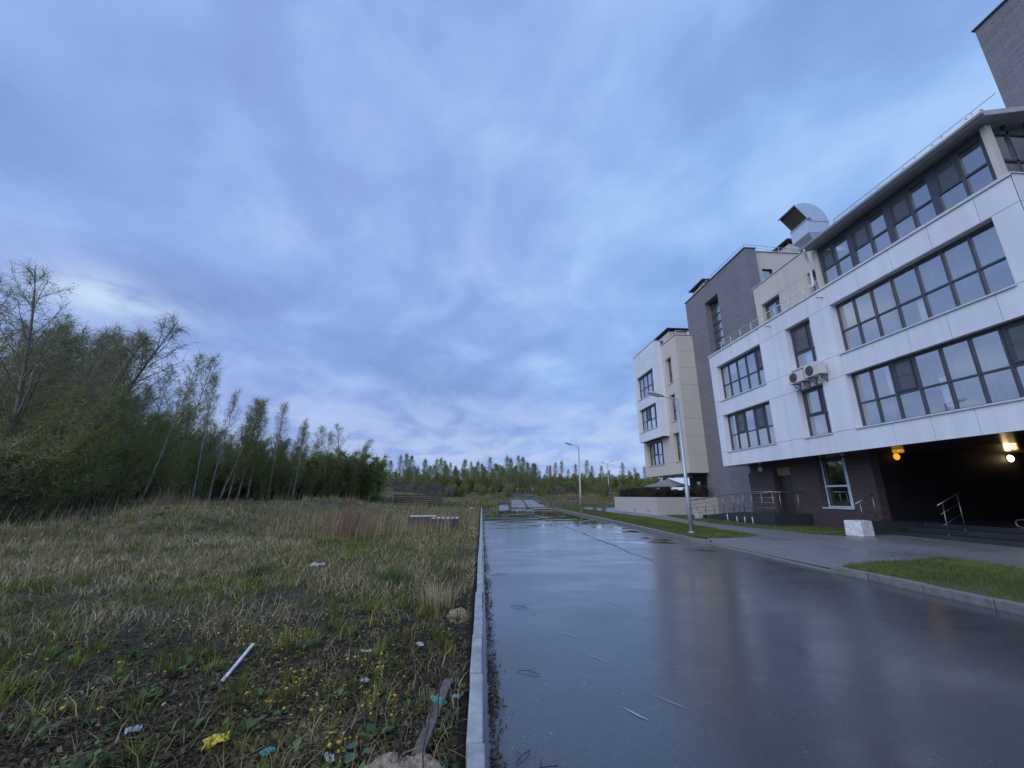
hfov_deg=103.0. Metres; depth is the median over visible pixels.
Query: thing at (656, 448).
window
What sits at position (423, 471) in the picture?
leafy young tree
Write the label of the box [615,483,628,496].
brown bush
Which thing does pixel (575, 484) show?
willow bush
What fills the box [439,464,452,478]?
slim young tree
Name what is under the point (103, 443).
leafy young tree
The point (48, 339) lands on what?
bare birch
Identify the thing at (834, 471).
window
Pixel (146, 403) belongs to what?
bare birch
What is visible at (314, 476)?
leafy young tree
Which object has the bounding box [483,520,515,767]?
gutter litter
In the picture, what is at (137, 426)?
leafy young tree
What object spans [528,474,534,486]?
slim young tree
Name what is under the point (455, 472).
slim young tree
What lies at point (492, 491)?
willow bush
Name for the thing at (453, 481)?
willow bush
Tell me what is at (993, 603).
kerb
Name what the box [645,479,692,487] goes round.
parasol
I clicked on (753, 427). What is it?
window
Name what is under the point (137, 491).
willow bush
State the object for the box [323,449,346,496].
leafy young tree
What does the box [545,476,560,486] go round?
willow bush
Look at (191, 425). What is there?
birch tree
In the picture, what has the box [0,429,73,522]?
brown bush
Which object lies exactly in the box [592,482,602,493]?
willow bush
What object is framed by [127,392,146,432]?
leafy young tree
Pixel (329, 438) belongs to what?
bare birch
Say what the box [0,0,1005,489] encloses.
sky
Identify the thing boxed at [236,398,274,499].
birch tree
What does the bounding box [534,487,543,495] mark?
willow bush
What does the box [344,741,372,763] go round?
broad leaf plant
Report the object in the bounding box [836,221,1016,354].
window
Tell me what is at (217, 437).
leafy young tree
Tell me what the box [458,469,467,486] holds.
slim young tree
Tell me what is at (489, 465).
pale young tree
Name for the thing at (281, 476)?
willow bush
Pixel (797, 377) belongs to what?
air conditioner
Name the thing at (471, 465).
pale young tree
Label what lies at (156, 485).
brown bush
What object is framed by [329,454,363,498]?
willow bush
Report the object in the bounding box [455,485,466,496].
willow bush
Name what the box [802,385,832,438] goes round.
window
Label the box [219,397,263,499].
birch tree
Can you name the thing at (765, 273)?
window
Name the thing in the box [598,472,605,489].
leafy young tree
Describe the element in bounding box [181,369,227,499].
birch tree
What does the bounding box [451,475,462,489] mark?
willow bush
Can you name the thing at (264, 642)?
dead stem
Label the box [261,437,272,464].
leafy young tree
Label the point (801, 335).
window
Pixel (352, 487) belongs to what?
leafy young tree
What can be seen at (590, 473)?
slim young tree
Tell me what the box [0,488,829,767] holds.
ground
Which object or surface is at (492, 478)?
willow bush
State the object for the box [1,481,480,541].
tall dry grass
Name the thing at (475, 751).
kerb
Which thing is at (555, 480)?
willow bush
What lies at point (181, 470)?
willow bush
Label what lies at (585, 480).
leafy young tree
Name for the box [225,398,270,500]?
birch tree
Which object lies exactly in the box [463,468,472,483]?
slim young tree
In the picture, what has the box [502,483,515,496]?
brown bush
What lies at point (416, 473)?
slim young tree
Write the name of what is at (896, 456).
wall lamp
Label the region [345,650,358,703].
dead stem
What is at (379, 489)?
willow bush
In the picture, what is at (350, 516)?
reed clump
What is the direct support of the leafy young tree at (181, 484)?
on the ground at (464, 702)
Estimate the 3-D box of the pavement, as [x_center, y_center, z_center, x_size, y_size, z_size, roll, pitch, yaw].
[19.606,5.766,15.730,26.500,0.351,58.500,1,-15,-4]
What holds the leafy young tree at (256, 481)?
on the ground at (464, 702)
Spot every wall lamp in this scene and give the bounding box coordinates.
[892,454,899,459]
[1006,455,1013,461]
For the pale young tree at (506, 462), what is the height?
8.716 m
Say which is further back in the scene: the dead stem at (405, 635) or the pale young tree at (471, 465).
the pale young tree at (471, 465)
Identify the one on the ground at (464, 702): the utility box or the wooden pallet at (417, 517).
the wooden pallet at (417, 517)
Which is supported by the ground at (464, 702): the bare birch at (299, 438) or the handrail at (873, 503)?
the bare birch at (299, 438)
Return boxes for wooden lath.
[221,643,254,681]
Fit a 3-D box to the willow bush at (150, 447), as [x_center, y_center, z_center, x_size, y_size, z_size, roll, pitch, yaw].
[-23.105,4.979,23.307,4.144,4.286,3.326,-5,-16,18]
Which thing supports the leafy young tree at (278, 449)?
on the ground at (464, 702)
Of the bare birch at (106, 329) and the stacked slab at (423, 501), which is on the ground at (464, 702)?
the bare birch at (106, 329)
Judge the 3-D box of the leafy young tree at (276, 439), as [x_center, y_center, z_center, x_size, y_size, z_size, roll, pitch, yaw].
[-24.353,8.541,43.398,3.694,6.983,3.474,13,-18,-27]
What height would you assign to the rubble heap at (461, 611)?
0.089 m
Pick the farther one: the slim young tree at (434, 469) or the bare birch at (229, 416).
the slim young tree at (434, 469)
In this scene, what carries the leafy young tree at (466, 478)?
on the ground at (464, 702)
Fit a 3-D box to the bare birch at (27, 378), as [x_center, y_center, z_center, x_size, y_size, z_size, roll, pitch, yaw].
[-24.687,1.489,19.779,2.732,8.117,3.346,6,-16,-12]
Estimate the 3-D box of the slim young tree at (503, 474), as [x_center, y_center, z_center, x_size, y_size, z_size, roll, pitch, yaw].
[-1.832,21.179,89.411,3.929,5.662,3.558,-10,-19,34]
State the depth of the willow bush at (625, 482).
87.86 m
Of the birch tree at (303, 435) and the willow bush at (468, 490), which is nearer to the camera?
the birch tree at (303, 435)
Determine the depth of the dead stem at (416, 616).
4.19 m
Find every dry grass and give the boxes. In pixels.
[0,493,546,767]
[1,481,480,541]
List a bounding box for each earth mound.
[382,479,464,496]
[536,483,578,494]
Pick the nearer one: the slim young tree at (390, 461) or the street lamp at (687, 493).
the street lamp at (687, 493)
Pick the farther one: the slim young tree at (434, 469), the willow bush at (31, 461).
the slim young tree at (434, 469)
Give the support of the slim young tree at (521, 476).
on the ground at (464, 702)
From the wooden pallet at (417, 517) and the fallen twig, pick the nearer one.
the fallen twig
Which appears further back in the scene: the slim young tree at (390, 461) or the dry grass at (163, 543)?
the slim young tree at (390, 461)
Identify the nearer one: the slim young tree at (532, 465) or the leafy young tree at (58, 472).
the leafy young tree at (58, 472)
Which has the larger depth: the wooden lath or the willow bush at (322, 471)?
the willow bush at (322, 471)
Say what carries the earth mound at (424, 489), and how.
on the ground at (464, 702)
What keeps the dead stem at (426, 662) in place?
on the ground at (464, 702)
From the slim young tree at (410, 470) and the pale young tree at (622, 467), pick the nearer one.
the slim young tree at (410, 470)
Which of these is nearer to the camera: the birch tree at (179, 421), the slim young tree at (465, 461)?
the birch tree at (179, 421)
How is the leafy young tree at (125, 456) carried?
on the ground at (464, 702)
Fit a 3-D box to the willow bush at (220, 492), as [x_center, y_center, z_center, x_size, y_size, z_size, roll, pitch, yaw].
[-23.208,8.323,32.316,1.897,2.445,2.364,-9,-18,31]
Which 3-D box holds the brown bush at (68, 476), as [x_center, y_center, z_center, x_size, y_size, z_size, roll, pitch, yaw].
[-20.051,3.753,17.274,3.317,3.759,3.291,4,-16,-13]
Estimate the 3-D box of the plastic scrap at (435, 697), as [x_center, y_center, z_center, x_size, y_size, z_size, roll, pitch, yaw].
[-0.567,2.450,3.153,0.120,0.040,0.173,6,-16,-20]
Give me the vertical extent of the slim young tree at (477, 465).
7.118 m
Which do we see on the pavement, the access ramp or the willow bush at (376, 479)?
the access ramp
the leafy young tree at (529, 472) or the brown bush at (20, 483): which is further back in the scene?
the leafy young tree at (529, 472)
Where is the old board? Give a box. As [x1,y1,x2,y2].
[411,678,452,755]
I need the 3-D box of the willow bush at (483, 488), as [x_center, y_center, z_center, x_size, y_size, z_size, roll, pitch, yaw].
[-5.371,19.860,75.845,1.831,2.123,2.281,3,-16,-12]
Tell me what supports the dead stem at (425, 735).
on the ground at (464, 702)
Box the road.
[482,509,1023,767]
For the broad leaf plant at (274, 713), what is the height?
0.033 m
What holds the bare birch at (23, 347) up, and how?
on the ground at (464, 702)
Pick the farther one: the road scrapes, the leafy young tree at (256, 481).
the leafy young tree at (256, 481)
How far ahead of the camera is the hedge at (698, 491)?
29.56 m
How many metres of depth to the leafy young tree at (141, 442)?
19.70 m
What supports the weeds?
on the ground at (464, 702)
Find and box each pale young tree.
[394,454,403,476]
[468,460,473,474]
[487,457,492,475]
[501,454,510,477]
[515,456,520,477]
[551,462,557,482]
[558,460,563,480]
[584,459,591,476]
[618,463,626,478]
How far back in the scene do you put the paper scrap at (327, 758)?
2.39 m
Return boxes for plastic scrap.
[124,724,142,734]
[201,730,230,751]
[259,745,274,755]
[430,693,446,704]
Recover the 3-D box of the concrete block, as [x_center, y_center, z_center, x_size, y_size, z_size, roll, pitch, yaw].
[12.630,5.247,14.834,0.631,0.537,0.600,4,-16,-15]
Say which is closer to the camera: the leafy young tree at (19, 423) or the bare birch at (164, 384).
the leafy young tree at (19, 423)
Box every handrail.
[855,494,877,519]
[936,491,966,534]
[1015,519,1023,527]
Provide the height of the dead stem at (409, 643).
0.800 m
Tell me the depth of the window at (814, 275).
19.63 m
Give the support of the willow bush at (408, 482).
on the ground at (464, 702)
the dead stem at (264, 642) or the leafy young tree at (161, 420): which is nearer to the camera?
the dead stem at (264, 642)
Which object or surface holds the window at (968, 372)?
in the apartment building
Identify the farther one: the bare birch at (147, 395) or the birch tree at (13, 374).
the bare birch at (147, 395)
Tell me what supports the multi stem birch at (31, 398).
on the ground at (464, 702)
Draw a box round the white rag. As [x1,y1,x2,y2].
[308,562,324,566]
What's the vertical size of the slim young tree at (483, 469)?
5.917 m
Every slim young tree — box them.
[386,460,393,477]
[400,453,411,475]
[407,455,415,476]
[407,466,413,482]
[409,466,416,479]
[411,471,419,481]
[419,458,429,480]
[431,464,437,483]
[432,474,439,483]
[436,458,443,477]
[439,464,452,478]
[452,468,462,484]
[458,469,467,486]
[459,459,467,480]
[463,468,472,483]
[471,462,480,483]
[474,472,487,489]
[476,466,491,492]
[490,463,505,488]
[498,468,507,491]
[501,469,512,486]
[504,467,517,487]
[508,458,517,481]
[512,465,518,482]
[515,456,528,483]
[519,473,524,488]
[520,473,528,490]
[528,462,541,478]
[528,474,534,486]
[540,477,546,488]
[586,472,596,489]
[603,472,613,489]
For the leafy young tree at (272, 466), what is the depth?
34.62 m
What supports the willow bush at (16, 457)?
on the ground at (464, 702)
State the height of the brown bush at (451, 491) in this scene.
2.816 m
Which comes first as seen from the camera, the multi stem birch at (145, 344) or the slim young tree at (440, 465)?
the multi stem birch at (145, 344)
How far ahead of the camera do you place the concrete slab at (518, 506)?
45.17 m
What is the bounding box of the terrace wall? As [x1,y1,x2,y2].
[614,497,718,514]
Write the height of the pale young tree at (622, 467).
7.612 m
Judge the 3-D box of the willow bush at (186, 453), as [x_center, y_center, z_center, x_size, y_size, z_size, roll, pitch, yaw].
[-23.521,5.937,28.075,3.913,5.043,4.876,11,-19,-35]
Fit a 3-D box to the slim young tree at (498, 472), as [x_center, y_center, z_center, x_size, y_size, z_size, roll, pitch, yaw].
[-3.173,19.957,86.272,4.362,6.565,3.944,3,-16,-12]
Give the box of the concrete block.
[844,520,874,536]
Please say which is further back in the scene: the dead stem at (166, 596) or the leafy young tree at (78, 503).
the leafy young tree at (78, 503)
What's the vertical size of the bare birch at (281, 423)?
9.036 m
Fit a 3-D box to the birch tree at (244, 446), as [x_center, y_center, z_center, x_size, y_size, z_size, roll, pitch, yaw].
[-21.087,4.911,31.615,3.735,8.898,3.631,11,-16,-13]
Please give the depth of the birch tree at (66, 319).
26.61 m
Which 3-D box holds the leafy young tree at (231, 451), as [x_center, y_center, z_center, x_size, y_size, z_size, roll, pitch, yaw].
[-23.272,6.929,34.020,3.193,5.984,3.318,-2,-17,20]
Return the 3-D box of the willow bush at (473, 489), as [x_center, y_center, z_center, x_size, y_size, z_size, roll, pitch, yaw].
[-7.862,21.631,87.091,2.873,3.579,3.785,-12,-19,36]
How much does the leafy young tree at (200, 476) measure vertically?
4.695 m
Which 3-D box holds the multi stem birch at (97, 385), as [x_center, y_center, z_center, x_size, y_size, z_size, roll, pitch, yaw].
[-19.916,1.673,20.004,5.228,8.389,4.403,-3,-16,12]
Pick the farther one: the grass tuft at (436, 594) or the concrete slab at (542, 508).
the concrete slab at (542, 508)
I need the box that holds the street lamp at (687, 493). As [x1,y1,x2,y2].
[647,391,693,532]
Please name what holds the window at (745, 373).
in the apartment building
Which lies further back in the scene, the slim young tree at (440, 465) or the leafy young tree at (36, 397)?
the slim young tree at (440, 465)
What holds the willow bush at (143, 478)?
on the ground at (464, 702)
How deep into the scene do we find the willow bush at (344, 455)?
42.95 m
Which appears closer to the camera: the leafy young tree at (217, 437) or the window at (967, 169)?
the window at (967, 169)
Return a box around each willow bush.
[0,440,36,501]
[0,452,53,520]
[10,444,46,510]
[92,435,159,499]
[123,440,159,500]
[124,439,166,500]
[142,453,166,497]
[147,437,204,499]
[163,431,210,500]
[189,453,222,499]
[195,451,221,500]
[208,451,247,500]
[209,482,229,500]
[228,456,273,499]
[266,469,287,499]
[267,454,292,497]
[277,451,317,499]
[279,469,296,499]
[311,455,348,497]
[313,455,335,495]
[314,452,361,497]
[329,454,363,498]
[333,450,360,494]
[350,479,366,499]
[352,453,390,500]
[355,457,384,499]
[359,454,388,499]
[404,475,421,483]
[440,478,451,485]
[443,475,457,487]
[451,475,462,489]
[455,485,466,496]
[460,483,471,493]
[470,479,479,491]
[474,477,493,492]
[479,485,487,495]
[489,486,496,494]
[509,483,519,493]
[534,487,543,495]
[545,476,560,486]
[545,485,551,494]
[551,478,562,484]
[568,475,586,490]
[577,486,584,494]
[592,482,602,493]
[598,484,610,496]
[610,475,623,491]
[620,476,635,488]
[626,475,643,487]
[641,478,661,489]
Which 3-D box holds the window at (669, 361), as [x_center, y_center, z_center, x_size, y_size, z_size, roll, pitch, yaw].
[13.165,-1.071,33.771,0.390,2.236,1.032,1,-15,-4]
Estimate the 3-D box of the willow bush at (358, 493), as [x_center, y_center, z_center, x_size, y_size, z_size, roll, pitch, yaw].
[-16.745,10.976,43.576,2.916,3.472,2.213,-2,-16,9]
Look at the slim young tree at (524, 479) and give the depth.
83.08 m
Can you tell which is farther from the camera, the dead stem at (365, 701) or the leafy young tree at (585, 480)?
the leafy young tree at (585, 480)
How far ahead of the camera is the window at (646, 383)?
37.55 m
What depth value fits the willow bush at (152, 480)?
25.75 m
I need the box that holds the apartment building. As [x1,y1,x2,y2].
[633,0,1023,528]
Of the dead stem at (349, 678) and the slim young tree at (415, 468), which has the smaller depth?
the dead stem at (349, 678)
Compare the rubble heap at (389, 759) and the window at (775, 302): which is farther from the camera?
the window at (775, 302)
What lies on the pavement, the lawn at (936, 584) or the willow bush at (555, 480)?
the lawn at (936, 584)
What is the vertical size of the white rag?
0.073 m
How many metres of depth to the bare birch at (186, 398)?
35.94 m
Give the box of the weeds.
[0,550,472,767]
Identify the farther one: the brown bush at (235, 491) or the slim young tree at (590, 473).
the slim young tree at (590, 473)
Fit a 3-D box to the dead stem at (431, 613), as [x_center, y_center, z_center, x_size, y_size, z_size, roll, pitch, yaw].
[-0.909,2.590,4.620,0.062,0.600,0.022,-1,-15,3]
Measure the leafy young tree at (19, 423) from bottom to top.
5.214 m
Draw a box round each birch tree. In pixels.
[0,311,59,400]
[0,332,18,375]
[0,345,49,421]
[9,313,78,379]
[34,328,97,379]
[36,320,109,422]
[45,308,103,431]
[53,334,109,417]
[141,347,210,497]
[204,421,222,493]
[214,397,271,500]
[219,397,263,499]
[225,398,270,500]
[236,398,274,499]
[282,424,313,498]
[288,440,299,468]
[299,426,329,495]
[354,443,370,499]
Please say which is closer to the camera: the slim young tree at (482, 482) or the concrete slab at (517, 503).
the concrete slab at (517, 503)
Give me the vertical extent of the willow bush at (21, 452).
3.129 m
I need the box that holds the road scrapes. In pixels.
[562,578,697,720]
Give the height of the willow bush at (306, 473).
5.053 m
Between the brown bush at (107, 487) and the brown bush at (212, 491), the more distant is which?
the brown bush at (212, 491)
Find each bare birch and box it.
[0,321,69,434]
[0,327,46,421]
[0,343,55,423]
[1,327,63,399]
[6,317,83,399]
[46,322,130,429]
[61,321,133,422]
[94,331,146,406]
[132,380,159,435]
[133,381,156,435]
[134,361,183,469]
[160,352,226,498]
[168,384,196,441]
[178,405,195,438]
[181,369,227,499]
[203,389,243,502]
[264,402,294,499]
[283,418,315,500]
[317,431,336,494]
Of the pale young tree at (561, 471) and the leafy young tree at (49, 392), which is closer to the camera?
the leafy young tree at (49, 392)
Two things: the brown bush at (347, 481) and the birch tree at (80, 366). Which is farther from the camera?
the brown bush at (347, 481)
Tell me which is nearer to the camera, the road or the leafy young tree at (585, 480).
the road
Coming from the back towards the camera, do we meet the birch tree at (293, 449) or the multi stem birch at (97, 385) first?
the birch tree at (293, 449)
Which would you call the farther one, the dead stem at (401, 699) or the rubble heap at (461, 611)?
the rubble heap at (461, 611)
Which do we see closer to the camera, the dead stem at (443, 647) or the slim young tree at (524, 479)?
the dead stem at (443, 647)
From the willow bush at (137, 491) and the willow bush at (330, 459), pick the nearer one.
the willow bush at (137, 491)
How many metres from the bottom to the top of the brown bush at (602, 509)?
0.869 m
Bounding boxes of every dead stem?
[156,562,178,633]
[256,610,280,668]
[263,694,280,748]
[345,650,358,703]
[362,666,367,736]
[377,666,393,751]
[397,618,411,759]
[400,585,407,639]
[404,606,407,663]
[405,593,417,695]
[408,634,419,715]
[411,625,426,747]
[413,579,423,648]
[422,700,433,767]
[423,586,432,727]
[429,589,434,634]
[436,641,442,731]
[440,614,448,684]
[455,609,460,650]
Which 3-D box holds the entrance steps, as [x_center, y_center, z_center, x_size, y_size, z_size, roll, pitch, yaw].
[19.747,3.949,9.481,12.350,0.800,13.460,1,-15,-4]
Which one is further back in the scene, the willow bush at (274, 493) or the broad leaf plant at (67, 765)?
the willow bush at (274, 493)
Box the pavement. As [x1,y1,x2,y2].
[585,508,1023,568]
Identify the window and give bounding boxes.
[639,370,654,400]
[642,404,657,432]
[648,440,664,466]
[667,359,672,385]
[671,395,676,422]
[676,433,681,461]
[697,481,708,495]
[710,298,724,350]
[720,346,765,401]
[727,402,775,451]
[762,270,770,278]
[765,297,781,318]
[790,320,817,371]
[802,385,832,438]
[813,272,818,290]
[817,124,1023,283]
[820,457,854,508]
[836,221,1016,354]
[851,317,1023,428]
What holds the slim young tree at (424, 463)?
on the ground at (464, 702)
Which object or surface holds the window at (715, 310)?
in the apartment building
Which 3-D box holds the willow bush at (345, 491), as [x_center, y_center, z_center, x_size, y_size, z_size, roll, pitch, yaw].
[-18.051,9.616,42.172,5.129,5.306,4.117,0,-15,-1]
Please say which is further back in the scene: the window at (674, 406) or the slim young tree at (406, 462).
the slim young tree at (406, 462)
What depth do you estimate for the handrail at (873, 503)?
15.61 m
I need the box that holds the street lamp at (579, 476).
[565,442,581,510]
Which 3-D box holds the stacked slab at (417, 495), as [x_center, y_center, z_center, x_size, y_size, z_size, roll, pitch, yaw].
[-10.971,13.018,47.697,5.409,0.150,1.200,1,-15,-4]
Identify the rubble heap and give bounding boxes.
[364,751,445,767]
[447,608,468,623]
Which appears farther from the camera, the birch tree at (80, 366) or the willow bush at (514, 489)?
the willow bush at (514, 489)
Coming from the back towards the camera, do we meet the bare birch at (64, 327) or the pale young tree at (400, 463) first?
the pale young tree at (400, 463)
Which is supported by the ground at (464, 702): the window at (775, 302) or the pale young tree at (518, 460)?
the pale young tree at (518, 460)
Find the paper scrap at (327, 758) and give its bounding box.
[324,752,334,762]
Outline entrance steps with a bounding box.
[867,520,1023,547]
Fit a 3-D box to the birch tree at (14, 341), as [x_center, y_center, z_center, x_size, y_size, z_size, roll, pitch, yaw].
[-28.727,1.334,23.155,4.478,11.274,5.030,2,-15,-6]
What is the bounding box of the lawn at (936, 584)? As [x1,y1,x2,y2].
[558,508,1023,602]
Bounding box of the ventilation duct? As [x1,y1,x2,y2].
[778,203,829,247]
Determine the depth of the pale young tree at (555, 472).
97.48 m
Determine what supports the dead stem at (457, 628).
on the ground at (464, 702)
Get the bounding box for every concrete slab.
[499,505,508,508]
[511,502,524,504]
[511,505,525,507]
[525,502,539,504]
[527,505,545,507]
[532,508,551,509]
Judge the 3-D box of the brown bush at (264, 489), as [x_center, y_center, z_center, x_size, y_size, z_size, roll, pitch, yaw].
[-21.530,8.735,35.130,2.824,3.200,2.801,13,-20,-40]
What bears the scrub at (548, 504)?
on the ground at (464, 702)
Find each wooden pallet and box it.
[409,515,435,523]
[431,517,458,525]
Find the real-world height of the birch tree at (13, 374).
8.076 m
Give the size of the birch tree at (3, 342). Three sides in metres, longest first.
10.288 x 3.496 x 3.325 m
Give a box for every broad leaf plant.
[51,758,77,767]
[260,709,280,718]
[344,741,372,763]
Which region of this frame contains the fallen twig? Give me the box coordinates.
[540,759,557,767]
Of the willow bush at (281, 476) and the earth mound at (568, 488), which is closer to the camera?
the willow bush at (281, 476)
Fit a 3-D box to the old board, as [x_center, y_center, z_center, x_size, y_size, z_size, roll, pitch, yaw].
[-0.567,2.426,3.017,0.080,0.037,1.078,0,-15,2]
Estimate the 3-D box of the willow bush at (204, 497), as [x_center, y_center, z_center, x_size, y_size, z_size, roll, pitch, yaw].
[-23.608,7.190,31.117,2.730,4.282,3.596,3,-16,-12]
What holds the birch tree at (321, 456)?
on the ground at (464, 702)
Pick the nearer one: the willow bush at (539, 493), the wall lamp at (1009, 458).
the wall lamp at (1009, 458)
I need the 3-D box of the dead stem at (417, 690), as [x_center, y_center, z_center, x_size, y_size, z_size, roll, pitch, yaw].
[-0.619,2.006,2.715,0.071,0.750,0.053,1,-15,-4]
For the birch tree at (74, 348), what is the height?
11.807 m
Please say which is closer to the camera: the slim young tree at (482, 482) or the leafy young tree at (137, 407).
the leafy young tree at (137, 407)
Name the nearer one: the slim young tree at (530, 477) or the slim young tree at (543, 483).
the slim young tree at (543, 483)
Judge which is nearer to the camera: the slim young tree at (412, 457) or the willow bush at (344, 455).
the willow bush at (344, 455)
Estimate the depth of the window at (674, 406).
33.22 m
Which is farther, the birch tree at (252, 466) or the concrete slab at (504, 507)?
the concrete slab at (504, 507)
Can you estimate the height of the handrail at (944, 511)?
1.454 m
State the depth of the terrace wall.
28.83 m
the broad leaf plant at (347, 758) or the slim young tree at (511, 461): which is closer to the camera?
the broad leaf plant at (347, 758)
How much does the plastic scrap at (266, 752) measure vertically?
0.026 m
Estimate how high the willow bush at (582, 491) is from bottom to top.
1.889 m
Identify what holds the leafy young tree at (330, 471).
on the ground at (464, 702)
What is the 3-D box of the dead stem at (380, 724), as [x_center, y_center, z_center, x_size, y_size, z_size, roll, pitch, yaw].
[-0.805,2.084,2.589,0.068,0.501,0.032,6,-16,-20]
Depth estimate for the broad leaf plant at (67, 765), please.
2.33 m
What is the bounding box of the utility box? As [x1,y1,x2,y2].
[694,511,702,517]
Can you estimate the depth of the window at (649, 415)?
36.60 m
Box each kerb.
[466,508,484,767]
[552,508,1023,614]
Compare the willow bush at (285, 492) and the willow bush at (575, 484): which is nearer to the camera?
the willow bush at (285, 492)
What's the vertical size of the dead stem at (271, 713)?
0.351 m
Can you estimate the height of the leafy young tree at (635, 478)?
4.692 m
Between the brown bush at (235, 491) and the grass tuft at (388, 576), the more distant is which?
the brown bush at (235, 491)
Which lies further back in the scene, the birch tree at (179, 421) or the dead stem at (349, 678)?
the birch tree at (179, 421)
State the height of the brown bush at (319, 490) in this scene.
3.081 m
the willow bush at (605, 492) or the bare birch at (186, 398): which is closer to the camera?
the bare birch at (186, 398)
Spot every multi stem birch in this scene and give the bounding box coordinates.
[0,257,196,516]
[0,273,130,449]
[30,331,152,502]
[330,424,375,498]
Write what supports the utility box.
on the lawn at (936, 584)
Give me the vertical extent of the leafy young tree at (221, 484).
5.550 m
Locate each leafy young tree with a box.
[0,383,106,523]
[0,394,74,498]
[1,387,73,450]
[5,380,53,417]
[21,379,141,520]
[29,381,144,515]
[86,409,161,507]
[109,419,171,500]
[126,413,146,439]
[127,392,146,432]
[135,408,173,439]
[139,412,193,447]
[142,430,204,500]
[162,433,202,500]
[183,440,217,499]
[191,417,216,460]
[195,426,228,455]
[205,432,226,461]
[215,446,253,498]
[219,432,251,499]
[249,446,273,501]
[252,437,293,499]
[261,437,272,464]
[266,439,290,461]
[268,442,289,461]
[270,433,293,468]
[271,446,305,498]
[296,453,323,498]
[314,456,341,497]
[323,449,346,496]
[343,457,360,496]
[400,473,408,482]
[422,465,434,484]
[462,469,472,492]
[512,472,523,492]
[524,464,535,481]
[532,479,540,491]
[580,473,587,491]
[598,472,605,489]
[628,473,638,486]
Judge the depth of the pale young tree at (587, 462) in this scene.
106.20 m
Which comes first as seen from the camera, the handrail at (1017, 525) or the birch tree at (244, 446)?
the handrail at (1017, 525)
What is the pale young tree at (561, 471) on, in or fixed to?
on the ground at (464, 702)
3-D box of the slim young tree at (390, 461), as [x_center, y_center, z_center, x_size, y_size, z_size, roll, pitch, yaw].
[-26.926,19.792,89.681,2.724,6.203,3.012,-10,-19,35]
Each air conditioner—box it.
[788,369,810,390]
[803,361,827,384]
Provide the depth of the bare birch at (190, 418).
34.95 m
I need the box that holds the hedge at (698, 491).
[619,485,709,496]
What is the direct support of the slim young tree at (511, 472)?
on the ground at (464, 702)
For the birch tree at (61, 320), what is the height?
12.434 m
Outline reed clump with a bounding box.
[303,501,406,537]
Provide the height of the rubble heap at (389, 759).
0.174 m
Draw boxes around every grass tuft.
[238,563,273,577]
[368,565,415,588]
[411,577,467,610]
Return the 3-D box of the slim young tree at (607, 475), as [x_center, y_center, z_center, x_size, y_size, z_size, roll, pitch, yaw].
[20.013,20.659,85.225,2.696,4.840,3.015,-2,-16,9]
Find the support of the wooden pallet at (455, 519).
on the ground at (464, 702)
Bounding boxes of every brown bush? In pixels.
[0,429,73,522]
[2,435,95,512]
[90,453,129,497]
[132,438,179,499]
[198,464,227,500]
[224,468,253,500]
[246,472,278,501]
[309,477,325,497]
[338,462,362,496]
[350,460,373,499]
[445,483,456,496]
[474,484,486,494]
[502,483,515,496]
[591,501,598,511]
[600,503,606,512]
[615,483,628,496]
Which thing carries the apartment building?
on the ground at (464, 702)
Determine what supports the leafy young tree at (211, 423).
on the ground at (464, 702)
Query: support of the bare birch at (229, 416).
on the ground at (464, 702)
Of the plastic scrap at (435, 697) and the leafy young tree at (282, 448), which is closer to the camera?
the plastic scrap at (435, 697)
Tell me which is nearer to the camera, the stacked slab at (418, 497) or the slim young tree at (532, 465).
the stacked slab at (418, 497)
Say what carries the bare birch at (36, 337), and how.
on the ground at (464, 702)
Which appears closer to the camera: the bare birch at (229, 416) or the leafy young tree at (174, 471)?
the leafy young tree at (174, 471)
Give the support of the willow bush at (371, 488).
on the ground at (464, 702)
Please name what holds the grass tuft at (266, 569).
on the ground at (464, 702)
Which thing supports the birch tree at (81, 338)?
on the ground at (464, 702)
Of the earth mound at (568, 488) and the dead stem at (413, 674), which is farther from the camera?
the earth mound at (568, 488)
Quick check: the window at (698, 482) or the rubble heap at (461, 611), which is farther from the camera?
the window at (698, 482)
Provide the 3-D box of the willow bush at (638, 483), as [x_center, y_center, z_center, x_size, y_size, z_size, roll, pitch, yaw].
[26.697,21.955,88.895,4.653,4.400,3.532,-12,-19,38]
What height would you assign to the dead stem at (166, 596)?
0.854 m
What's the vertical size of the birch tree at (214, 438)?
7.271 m
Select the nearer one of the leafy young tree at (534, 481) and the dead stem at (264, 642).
the dead stem at (264, 642)
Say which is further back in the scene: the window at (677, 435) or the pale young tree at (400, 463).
the pale young tree at (400, 463)
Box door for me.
[777,467,796,512]
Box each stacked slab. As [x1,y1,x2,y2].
[394,495,441,495]
[394,497,441,497]
[395,499,442,499]
[395,501,443,501]
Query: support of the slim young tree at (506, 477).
on the ground at (464, 702)
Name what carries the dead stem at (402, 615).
on the ground at (464, 702)
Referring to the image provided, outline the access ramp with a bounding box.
[690,491,813,526]
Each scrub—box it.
[375,486,617,507]
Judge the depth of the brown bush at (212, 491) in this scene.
31.07 m
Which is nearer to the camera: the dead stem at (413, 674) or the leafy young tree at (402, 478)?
the dead stem at (413, 674)

